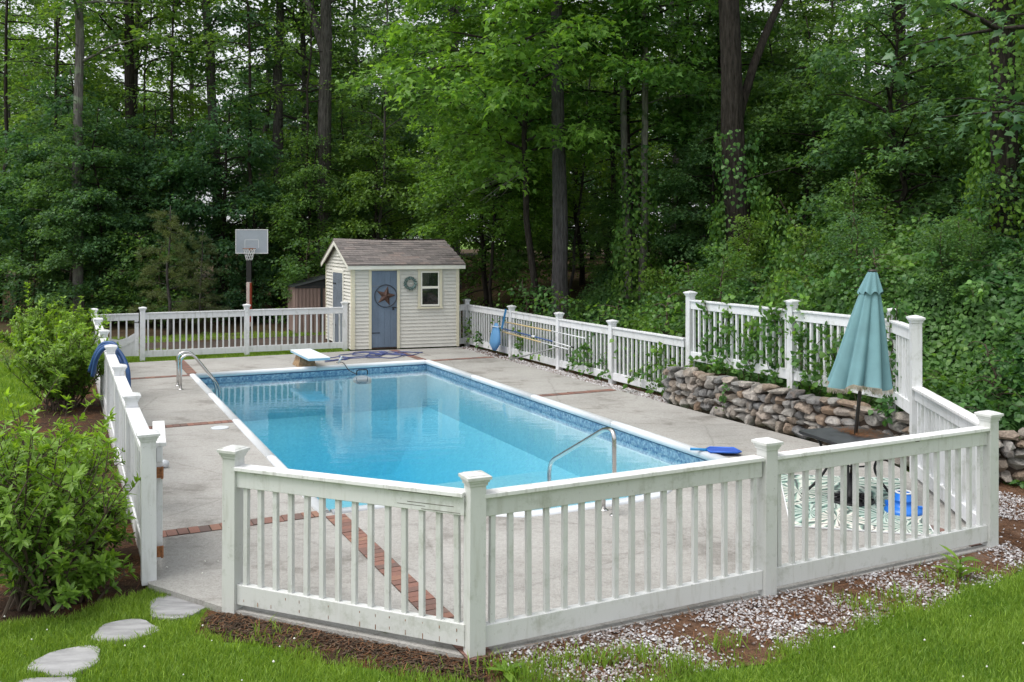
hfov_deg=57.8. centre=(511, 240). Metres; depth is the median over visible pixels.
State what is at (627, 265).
climbing vine
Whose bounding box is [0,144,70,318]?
understorey tree
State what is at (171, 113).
slender tree
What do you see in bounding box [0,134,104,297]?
understorey tree
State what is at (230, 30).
sky
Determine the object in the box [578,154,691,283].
understorey tree
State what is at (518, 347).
climbing vine
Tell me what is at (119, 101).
understorey tree
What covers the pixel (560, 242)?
tree
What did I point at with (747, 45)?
slender tree
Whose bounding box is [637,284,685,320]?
bush
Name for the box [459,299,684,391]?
picket fence
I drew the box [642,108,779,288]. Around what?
understorey tree
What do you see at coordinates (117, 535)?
shrub
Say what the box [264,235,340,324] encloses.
sapling
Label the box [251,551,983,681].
grass tufts
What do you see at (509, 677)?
weed
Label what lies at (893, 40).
canopy tree
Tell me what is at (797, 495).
outdoor rug
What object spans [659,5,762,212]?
canopy tree
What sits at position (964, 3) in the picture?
slender tree
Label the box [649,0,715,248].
canopy tree
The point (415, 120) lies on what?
understorey tree
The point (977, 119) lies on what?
understorey tree
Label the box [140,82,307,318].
understorey tree
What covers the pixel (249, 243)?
basketball hoop
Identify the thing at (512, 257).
understorey tree
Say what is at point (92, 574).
shrub
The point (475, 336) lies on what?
climbing vine
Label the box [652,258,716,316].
bush
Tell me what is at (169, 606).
stepping stone
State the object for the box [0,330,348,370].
back grass
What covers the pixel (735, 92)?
tree
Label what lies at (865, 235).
bush
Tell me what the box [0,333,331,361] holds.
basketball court
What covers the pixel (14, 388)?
side lawn
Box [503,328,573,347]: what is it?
telescopic pole
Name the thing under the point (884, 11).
canopy tree
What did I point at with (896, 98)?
tree
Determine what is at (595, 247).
sapling
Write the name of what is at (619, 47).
canopy tree
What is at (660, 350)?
climbing vine
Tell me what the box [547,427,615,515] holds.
stair handrail
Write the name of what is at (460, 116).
understorey tree
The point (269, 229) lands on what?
understorey tree
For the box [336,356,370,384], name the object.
pool cleaner
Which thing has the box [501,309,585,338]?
brush pole
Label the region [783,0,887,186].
slender tree
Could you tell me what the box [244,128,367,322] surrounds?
understorey tree
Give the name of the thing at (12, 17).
canopy tree
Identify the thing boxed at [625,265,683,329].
bush
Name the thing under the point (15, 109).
understorey tree
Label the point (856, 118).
understorey tree
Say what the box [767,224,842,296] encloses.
bush
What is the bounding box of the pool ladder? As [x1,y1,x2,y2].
[175,351,220,399]
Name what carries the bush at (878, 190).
on the bank
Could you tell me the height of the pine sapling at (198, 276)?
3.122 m
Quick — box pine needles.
[835,426,888,437]
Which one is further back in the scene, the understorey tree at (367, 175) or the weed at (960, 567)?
the understorey tree at (367, 175)
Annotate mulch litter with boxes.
[0,387,144,616]
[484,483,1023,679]
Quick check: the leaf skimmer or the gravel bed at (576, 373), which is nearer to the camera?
the leaf skimmer
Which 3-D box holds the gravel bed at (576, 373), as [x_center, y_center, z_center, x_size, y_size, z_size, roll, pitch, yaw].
[0.786,2.830,20.530,0.760,0.001,9.500,0,0,-26]
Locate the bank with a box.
[563,196,1021,406]
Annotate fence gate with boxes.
[98,313,138,355]
[153,421,165,559]
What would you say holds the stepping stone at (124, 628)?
on the ground at (386, 672)
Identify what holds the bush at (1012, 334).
on the bank
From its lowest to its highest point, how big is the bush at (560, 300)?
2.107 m
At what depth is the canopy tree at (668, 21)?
36.11 m
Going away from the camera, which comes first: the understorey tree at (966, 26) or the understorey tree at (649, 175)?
the understorey tree at (966, 26)
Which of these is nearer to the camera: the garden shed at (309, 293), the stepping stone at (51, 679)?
the stepping stone at (51, 679)
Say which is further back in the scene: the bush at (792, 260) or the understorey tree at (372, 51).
the understorey tree at (372, 51)
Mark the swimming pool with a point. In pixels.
(444, 425)
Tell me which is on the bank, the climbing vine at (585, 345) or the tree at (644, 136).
the tree at (644, 136)
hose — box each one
[88,341,168,467]
[325,351,422,361]
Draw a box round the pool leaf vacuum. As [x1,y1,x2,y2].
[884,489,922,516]
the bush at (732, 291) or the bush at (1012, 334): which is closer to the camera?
the bush at (1012, 334)
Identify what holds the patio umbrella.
on the outdoor rug
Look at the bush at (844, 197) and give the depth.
17.53 m
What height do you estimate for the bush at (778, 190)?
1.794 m
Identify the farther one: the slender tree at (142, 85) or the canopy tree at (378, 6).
the canopy tree at (378, 6)
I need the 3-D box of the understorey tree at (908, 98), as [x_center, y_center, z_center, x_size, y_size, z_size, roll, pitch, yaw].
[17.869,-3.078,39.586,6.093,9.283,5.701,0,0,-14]
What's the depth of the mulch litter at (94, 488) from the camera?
10.58 m
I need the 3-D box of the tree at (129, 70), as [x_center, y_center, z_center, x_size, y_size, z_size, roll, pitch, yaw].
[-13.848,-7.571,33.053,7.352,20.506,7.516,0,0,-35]
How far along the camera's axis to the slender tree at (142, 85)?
32.46 m
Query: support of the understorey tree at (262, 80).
on the forest floor
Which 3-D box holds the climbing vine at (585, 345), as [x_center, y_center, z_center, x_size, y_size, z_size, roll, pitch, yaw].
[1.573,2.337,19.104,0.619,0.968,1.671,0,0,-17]
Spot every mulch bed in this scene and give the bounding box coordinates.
[0,379,147,623]
[191,609,487,681]
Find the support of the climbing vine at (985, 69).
attached to the tree at (1005, 147)
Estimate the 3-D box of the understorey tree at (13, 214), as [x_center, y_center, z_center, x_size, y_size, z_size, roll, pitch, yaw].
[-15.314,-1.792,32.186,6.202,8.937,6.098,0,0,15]
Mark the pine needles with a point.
(865, 433)
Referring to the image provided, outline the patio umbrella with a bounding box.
[827,269,892,506]
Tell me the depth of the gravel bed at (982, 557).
6.79 m
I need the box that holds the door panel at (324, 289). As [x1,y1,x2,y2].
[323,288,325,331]
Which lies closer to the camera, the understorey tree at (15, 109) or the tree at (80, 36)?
the tree at (80, 36)
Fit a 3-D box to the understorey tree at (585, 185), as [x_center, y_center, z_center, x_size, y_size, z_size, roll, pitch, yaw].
[2.597,-3.505,38.993,5.592,9.514,5.560,0,0,-39]
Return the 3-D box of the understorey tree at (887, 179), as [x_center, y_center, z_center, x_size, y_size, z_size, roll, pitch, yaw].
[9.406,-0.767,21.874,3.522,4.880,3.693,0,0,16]
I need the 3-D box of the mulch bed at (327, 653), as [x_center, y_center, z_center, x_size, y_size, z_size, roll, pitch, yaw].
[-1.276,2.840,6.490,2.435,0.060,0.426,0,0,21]
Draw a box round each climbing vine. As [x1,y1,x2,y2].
[461,313,483,348]
[509,327,528,360]
[565,332,607,379]
[605,145,667,313]
[640,341,680,394]
[694,293,784,383]
[704,129,779,277]
[715,383,729,410]
[765,269,822,352]
[785,317,882,404]
[881,296,936,413]
[958,0,1023,242]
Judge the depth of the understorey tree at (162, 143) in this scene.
31.19 m
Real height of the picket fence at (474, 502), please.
1.269 m
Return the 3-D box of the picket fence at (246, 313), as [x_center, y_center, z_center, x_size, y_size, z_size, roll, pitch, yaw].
[-6.487,2.196,22.786,4.992,1.268,0.195,0,0,-24]
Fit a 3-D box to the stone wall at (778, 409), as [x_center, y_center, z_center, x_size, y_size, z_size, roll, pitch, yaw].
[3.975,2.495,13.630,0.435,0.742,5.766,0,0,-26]
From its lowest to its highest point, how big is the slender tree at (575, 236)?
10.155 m
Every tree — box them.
[0,0,69,270]
[0,0,74,312]
[0,0,84,168]
[0,0,120,316]
[0,0,143,291]
[0,14,59,271]
[0,56,87,276]
[0,66,165,310]
[0,112,133,320]
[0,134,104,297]
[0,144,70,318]
[0,146,16,285]
[1,110,126,287]
[8,55,150,279]
[24,0,231,305]
[30,0,202,324]
[38,106,169,325]
[42,0,227,312]
[59,74,156,261]
[82,0,290,307]
[83,102,230,311]
[90,97,211,285]
[96,118,196,290]
[99,0,194,305]
[110,0,235,302]
[111,63,233,272]
[113,0,246,277]
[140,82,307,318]
[177,0,344,290]
[178,0,313,319]
[190,0,405,308]
[204,193,284,317]
[207,21,335,251]
[208,105,316,275]
[212,0,393,279]
[229,130,317,287]
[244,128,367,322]
[253,0,370,283]
[257,60,375,228]
[268,0,396,170]
[282,105,396,272]
[283,0,431,222]
[293,54,424,236]
[301,113,443,244]
[303,0,445,280]
[333,0,438,238]
[334,0,685,334]
[334,96,438,238]
[341,41,467,238]
[363,0,515,240]
[365,0,504,222]
[368,64,501,249]
[381,4,504,253]
[385,0,545,288]
[392,92,582,330]
[398,67,552,326]
[460,12,603,252]
[460,65,580,269]
[481,0,789,262]
[488,151,593,259]
[511,0,615,259]
[518,41,669,285]
[519,53,639,266]
[543,1,569,329]
[563,0,632,297]
[565,0,661,271]
[568,77,660,258]
[570,48,672,254]
[576,0,668,251]
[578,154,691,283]
[609,0,750,258]
[617,40,722,255]
[620,3,650,302]
[627,1,709,304]
[631,0,750,264]
[638,91,711,234]
[639,0,815,258]
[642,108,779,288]
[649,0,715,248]
[658,33,783,250]
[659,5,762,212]
[671,0,764,165]
[694,0,799,269]
[709,0,893,233]
[714,0,837,189]
[740,0,873,111]
[742,24,828,194]
[744,14,890,236]
[750,67,897,234]
[752,65,837,222]
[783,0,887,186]
[783,0,1022,269]
[810,0,909,92]
[837,0,1017,208]
[842,105,974,228]
[846,0,911,214]
[859,1,908,205]
[866,0,984,143]
[871,63,990,227]
[872,10,953,176]
[878,0,1023,162]
[878,68,983,182]
[881,0,1022,88]
[894,0,1023,198]
[933,0,1023,74]
[942,39,1023,228]
[953,0,1020,238]
[953,5,1023,157]
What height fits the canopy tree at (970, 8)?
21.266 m
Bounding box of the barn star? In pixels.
[374,285,396,307]
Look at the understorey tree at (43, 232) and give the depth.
29.34 m
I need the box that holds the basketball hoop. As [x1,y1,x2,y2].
[235,229,267,326]
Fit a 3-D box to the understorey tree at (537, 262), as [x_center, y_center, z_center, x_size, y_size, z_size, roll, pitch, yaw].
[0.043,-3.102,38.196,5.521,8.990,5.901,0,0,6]
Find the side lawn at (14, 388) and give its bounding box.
[0,348,332,461]
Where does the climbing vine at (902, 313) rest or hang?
attached to the picket fence at (907, 344)
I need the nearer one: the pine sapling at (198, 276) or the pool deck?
the pool deck
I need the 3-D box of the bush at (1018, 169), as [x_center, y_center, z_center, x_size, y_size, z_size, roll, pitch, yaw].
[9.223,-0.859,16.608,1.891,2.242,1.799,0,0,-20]
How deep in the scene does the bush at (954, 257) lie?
13.92 m
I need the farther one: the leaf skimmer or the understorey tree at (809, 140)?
the understorey tree at (809, 140)
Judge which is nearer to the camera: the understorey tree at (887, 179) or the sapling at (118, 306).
the understorey tree at (887, 179)
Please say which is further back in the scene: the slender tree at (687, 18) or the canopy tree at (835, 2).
the canopy tree at (835, 2)
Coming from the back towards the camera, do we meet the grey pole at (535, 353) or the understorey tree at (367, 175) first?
the understorey tree at (367, 175)
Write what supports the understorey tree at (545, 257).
on the forest floor
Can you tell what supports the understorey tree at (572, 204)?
on the forest floor
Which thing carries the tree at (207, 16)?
on the forest floor
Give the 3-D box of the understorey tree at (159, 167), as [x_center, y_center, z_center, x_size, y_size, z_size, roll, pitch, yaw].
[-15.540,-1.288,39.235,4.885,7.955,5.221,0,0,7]
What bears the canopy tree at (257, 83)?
on the forest floor
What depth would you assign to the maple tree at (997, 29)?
14.18 m
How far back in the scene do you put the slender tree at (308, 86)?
31.62 m
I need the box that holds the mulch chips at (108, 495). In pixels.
[1,385,140,604]
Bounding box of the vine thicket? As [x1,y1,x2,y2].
[478,179,1023,488]
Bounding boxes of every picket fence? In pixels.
[91,308,159,585]
[139,301,348,360]
[216,410,1003,657]
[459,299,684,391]
[683,291,925,477]
[911,387,978,524]
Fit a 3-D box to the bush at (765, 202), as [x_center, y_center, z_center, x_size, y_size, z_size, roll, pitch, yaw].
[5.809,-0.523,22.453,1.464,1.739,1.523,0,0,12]
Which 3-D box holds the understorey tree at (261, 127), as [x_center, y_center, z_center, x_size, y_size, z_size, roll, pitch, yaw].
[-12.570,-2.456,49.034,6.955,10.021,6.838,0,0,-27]
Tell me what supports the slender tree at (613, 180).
on the forest floor
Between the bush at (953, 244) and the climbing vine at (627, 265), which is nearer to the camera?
the bush at (953, 244)
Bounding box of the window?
[417,269,442,308]
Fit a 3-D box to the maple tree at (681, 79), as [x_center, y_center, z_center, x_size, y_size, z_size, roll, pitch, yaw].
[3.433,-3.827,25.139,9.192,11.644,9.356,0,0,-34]
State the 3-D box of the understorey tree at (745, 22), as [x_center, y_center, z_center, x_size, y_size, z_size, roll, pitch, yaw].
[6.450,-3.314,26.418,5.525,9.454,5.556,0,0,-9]
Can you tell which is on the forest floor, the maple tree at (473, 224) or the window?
the maple tree at (473, 224)
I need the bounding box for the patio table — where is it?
[799,426,895,498]
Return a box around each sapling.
[0,231,69,321]
[62,239,127,313]
[82,228,182,326]
[116,242,208,327]
[127,205,221,334]
[169,233,229,331]
[212,247,280,324]
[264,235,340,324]
[571,222,623,295]
[663,196,721,258]
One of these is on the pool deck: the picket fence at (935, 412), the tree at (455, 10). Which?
the picket fence at (935, 412)
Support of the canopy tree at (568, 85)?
on the forest floor
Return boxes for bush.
[489,277,556,339]
[522,286,596,360]
[564,298,642,373]
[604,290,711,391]
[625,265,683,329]
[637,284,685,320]
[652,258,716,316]
[678,242,763,337]
[716,214,773,285]
[748,194,857,302]
[750,182,780,239]
[750,186,780,244]
[758,170,802,229]
[758,268,806,306]
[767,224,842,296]
[802,162,899,269]
[812,177,891,238]
[812,206,894,297]
[812,249,841,284]
[833,245,912,316]
[842,201,913,248]
[900,214,975,302]
[914,216,993,304]
[944,214,1009,271]
[947,338,1023,410]
[952,168,1023,241]
[963,139,1023,240]
[993,304,1023,363]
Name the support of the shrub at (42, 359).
on the mulch bed at (39, 610)
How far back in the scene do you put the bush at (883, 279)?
14.65 m
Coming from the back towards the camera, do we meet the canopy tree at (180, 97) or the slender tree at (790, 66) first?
the canopy tree at (180, 97)
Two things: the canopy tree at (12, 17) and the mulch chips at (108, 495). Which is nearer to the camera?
the mulch chips at (108, 495)
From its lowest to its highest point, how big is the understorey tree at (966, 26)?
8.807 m
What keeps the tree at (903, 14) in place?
on the forest floor
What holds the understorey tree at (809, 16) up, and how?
on the forest floor
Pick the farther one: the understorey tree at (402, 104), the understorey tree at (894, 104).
the understorey tree at (402, 104)
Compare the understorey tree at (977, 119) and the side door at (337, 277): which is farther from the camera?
the side door at (337, 277)
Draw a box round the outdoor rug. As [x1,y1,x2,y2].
[781,474,933,535]
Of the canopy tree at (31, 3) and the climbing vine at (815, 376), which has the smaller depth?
the climbing vine at (815, 376)
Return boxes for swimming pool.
[190,360,727,517]
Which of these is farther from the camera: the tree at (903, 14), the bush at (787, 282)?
the tree at (903, 14)
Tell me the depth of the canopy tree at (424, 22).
55.73 m
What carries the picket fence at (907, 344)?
on the stone wall at (778, 409)
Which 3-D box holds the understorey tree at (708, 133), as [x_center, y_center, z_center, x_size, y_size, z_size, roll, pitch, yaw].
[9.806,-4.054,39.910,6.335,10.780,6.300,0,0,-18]
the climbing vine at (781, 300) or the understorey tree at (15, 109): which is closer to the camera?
the climbing vine at (781, 300)
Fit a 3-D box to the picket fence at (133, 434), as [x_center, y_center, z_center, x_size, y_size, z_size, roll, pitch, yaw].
[-6.304,2.196,14.493,0.189,1.269,15.359,0,0,-26]
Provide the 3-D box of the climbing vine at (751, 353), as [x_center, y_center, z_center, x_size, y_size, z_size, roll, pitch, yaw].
[3.644,1.609,14.808,0.637,1.569,2.081,0,0,-24]
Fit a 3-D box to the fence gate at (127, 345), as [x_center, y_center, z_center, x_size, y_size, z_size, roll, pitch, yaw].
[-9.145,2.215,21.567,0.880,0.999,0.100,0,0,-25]
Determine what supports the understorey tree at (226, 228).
on the forest floor
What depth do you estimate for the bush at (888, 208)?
18.61 m
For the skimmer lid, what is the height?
0.014 m
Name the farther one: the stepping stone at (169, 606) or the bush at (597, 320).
the bush at (597, 320)
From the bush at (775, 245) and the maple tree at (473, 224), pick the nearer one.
the bush at (775, 245)
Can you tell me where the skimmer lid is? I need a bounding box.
[211,426,228,429]
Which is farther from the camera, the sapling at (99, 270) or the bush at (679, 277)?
the sapling at (99, 270)
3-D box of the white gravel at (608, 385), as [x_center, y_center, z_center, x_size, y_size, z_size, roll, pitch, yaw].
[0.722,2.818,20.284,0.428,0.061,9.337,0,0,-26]
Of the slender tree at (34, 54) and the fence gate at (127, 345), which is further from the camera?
the slender tree at (34, 54)
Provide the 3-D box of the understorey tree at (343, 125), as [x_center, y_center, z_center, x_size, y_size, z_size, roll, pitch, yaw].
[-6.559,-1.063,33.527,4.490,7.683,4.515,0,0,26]
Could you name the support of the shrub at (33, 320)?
on the mulch bed at (39, 610)
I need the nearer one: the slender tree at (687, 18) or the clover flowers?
the clover flowers
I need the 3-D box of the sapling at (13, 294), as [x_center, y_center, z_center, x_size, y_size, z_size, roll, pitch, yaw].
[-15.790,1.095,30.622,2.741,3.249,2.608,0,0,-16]
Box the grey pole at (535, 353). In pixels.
[510,346,560,359]
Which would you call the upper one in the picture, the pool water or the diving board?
the diving board
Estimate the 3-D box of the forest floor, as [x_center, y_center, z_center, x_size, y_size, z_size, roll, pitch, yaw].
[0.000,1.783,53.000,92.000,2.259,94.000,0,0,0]
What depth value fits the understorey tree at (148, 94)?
62.17 m
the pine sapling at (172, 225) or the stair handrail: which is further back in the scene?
the pine sapling at (172, 225)
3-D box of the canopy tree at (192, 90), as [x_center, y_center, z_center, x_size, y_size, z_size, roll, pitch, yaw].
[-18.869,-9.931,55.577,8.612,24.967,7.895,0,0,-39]
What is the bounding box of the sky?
[0,0,989,241]
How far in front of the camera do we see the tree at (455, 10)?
35.90 m
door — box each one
[333,272,341,341]
[372,271,396,347]
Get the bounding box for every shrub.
[0,282,109,357]
[0,310,121,411]
[0,369,140,617]
[0,418,71,529]
[1,516,138,612]
[17,419,124,502]
[54,484,136,563]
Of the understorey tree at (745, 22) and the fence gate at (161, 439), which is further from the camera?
the understorey tree at (745, 22)
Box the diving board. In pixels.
[291,349,329,366]
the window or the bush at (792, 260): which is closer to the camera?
the bush at (792, 260)
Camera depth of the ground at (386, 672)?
6.49 m
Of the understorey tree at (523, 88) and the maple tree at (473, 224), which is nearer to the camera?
the maple tree at (473, 224)
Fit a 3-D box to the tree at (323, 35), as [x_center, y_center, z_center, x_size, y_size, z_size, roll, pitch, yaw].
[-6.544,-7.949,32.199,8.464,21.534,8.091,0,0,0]
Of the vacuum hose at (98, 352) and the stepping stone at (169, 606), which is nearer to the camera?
the stepping stone at (169, 606)
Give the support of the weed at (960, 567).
on the gravel bed at (982, 557)
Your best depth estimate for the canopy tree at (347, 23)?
55.27 m
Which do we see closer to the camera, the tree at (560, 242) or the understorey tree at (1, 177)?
the tree at (560, 242)
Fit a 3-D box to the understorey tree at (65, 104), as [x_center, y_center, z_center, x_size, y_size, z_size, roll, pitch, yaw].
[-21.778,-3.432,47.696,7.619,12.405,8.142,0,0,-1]
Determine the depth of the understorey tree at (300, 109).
59.86 m
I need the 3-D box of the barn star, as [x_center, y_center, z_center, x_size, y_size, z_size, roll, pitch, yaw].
[-3.222,1.430,23.698,0.592,0.592,0.069,0,0,-17]
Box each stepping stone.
[19,676,76,681]
[27,645,99,676]
[91,619,159,643]
[149,595,205,621]
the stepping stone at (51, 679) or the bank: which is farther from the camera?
the bank
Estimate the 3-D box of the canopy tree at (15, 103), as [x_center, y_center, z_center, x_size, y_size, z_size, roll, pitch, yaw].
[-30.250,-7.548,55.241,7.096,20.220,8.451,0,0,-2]
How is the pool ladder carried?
attached to the pool deck
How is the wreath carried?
attached to the pool shed at (424, 313)
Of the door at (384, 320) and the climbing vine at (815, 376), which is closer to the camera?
the climbing vine at (815, 376)
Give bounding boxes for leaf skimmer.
[690,446,741,453]
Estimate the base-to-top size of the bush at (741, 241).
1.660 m
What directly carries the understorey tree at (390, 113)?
on the forest floor
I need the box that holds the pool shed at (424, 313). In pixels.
[320,238,465,349]
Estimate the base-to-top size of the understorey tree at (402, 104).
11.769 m
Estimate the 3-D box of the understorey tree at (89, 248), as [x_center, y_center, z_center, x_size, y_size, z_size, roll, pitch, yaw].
[-13.156,-0.769,30.251,4.168,7.132,4.191,0,0,-24]
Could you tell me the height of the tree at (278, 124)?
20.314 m
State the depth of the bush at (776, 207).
21.78 m
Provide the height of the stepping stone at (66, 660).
0.060 m
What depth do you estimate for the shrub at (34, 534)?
7.11 m
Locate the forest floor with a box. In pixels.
[0,249,1017,431]
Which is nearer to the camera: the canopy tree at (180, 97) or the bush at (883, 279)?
the bush at (883, 279)
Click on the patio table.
(832, 435)
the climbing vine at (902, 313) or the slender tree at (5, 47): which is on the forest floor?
the slender tree at (5, 47)
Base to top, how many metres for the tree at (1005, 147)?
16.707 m
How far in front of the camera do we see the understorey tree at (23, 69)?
63.78 m
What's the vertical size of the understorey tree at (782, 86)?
6.990 m
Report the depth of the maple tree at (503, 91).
22.72 m
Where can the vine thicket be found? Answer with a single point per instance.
(998, 280)
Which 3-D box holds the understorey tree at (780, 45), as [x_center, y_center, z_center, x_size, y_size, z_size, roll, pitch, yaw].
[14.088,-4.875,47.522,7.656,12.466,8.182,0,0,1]
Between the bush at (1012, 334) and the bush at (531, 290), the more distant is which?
the bush at (531, 290)
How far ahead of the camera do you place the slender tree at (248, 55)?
31.71 m
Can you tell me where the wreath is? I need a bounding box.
[403,276,417,289]
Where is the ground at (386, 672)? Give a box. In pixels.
[0,242,1022,681]
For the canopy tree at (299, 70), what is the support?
on the forest floor
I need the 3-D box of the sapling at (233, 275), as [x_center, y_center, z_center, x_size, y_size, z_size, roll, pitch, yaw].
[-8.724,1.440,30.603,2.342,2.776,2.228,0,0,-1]
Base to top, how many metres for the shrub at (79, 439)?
1.060 m
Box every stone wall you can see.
[661,366,909,469]
[999,427,1023,483]
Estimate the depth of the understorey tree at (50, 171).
39.11 m
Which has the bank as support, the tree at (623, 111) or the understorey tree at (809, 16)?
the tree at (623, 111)
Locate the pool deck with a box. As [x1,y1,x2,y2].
[94,347,997,662]
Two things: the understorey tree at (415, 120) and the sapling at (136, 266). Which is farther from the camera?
the understorey tree at (415, 120)
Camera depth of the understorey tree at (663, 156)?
46.09 m
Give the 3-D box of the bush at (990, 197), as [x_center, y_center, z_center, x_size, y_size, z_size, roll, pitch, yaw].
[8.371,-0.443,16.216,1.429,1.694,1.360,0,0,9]
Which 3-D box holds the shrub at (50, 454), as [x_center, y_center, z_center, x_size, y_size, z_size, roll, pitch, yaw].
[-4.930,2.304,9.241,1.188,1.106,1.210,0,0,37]
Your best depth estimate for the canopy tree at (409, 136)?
36.84 m
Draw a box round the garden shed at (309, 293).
[288,275,325,333]
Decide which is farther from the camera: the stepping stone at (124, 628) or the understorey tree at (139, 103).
the understorey tree at (139, 103)
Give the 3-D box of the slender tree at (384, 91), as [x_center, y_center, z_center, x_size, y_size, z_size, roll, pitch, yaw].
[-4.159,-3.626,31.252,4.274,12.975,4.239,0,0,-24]
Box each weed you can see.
[487,660,524,681]
[934,544,983,577]
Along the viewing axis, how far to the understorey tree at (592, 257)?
47.80 m
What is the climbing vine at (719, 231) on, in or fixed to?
attached to the tree at (735, 92)
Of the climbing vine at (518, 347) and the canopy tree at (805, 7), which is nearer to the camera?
the climbing vine at (518, 347)
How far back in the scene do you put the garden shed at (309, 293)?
28.21 m
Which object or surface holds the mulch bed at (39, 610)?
on the ground at (386, 672)
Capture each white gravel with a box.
[459,346,667,402]
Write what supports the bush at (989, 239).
on the bank
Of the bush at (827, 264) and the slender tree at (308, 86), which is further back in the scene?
the slender tree at (308, 86)
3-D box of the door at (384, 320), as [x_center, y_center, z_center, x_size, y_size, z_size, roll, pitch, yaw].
[-3.268,1.763,23.726,0.649,1.954,0.060,0,0,-17]
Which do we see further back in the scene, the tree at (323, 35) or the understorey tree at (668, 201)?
the understorey tree at (668, 201)
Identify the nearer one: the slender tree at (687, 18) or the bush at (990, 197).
the bush at (990, 197)
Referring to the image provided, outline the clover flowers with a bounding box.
[4,561,1023,680]
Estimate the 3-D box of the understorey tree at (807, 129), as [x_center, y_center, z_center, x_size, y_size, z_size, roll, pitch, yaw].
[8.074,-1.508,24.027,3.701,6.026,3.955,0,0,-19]
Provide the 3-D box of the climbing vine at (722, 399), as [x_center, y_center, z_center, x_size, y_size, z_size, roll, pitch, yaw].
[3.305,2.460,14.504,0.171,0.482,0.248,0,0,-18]
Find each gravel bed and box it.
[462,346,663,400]
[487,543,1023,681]
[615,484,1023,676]
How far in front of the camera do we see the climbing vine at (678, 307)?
17.82 m
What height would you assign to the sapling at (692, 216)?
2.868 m
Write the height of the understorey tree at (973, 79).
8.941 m

